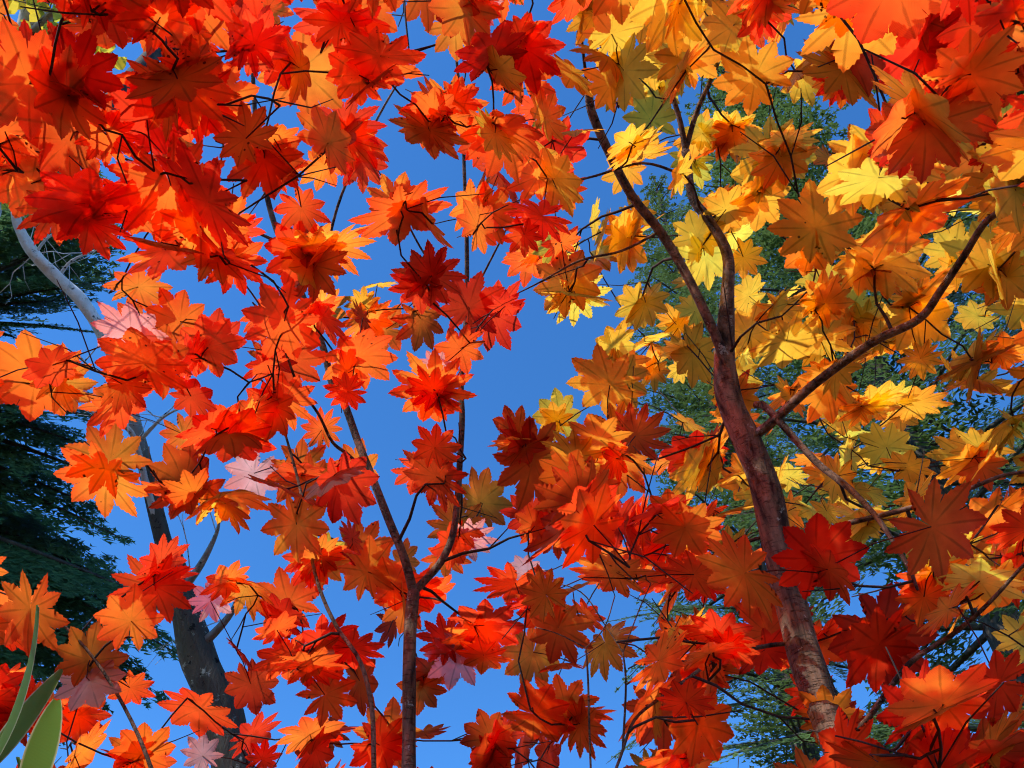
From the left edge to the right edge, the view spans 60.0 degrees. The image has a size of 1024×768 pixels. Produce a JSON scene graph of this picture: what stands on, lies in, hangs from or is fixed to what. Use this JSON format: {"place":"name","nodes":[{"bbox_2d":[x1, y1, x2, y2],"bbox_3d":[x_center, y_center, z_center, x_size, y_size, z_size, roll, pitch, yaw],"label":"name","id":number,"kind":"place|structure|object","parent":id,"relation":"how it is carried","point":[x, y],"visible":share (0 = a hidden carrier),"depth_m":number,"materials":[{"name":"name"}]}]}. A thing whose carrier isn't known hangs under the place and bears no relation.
{"place":"outdoors","nodes":[
{"label":"outdoors","id":0,"kind":"place"},
{"bbox_2d":[0,0,1023,767],"label":"sky","id":1,"kind":"structure","parent":0,"point":[539,361],"materials":[{"name":"blue"}]},
{"bbox_3d":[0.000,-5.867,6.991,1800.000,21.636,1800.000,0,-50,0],"label":"ground","id":2,"kind":"structure","parent":0,"visible":0},
{"bbox_2d":[0,605,62,767],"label":"leaves","id":3,"kind":"object","parent":2,"relation":"on","point":[41,748],"visible":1,"depth_m":1.20,"materials":[{"name":"green plant"}]},
{"bbox_2d":[0,0,126,216],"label":"birch tree","id":4,"kind":"object","parent":2,"relation":"on","point":[29,16],"visible":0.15,"depth_m":2.87,"materials":[{"name":"yellow plant"}]},
{"bbox_2d":[0,47,178,745],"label":"evergreen tree","id":5,"kind":"object","parent":2,"relation":"on","point":[33,549],"visible":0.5,"depth_m":4.19,"materials":[{"name":"green plant"}]},
{"bbox_2d":[0,156,328,767],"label":"trunk","id":6,"kind":"object","parent":2,"relation":"on","point":[201,665],"visible":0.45,"depth_m":2.46,"materials":[{"name":"grey wood"}]},
{"bbox_2d":[0,0,1023,767],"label":"maple tree","id":7,"kind":"object","parent":2,"relation":"on","point":[950,74],"visible":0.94,"depth_m":1.45,"materials":[{"name":"red plant"}]},
{"bbox_2d":[517,61,1023,767],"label":"maple tree","id":8,"kind":"object","parent":2,"relation":"on","point":[807,663],"visible":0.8,"depth_m":1.48,"materials":[{"name":"orange plant"}]},
{"bbox_2d":[605,173,1022,767],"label":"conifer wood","id":9,"kind":"object","parent":2,"relation":"on","point":[779,681],"visible":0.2,"depth_m":12.70,"materials":[{"name":"green plant"}]},
{"bbox_2d":[670,45,1023,765],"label":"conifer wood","id":10,"kind":"object","parent":2,"relation":"on","point":[774,273],"visible":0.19,"depth_m":8.75,"materials":[{"name":"green plant"}]},
{"bbox_2d":[869,58,1023,489],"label":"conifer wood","id":11,"kind":"object","parent":2,"relation":"on","point":[987,365],"depth_m":8.63,"materials":[{"name":"green plant"}]}
]}

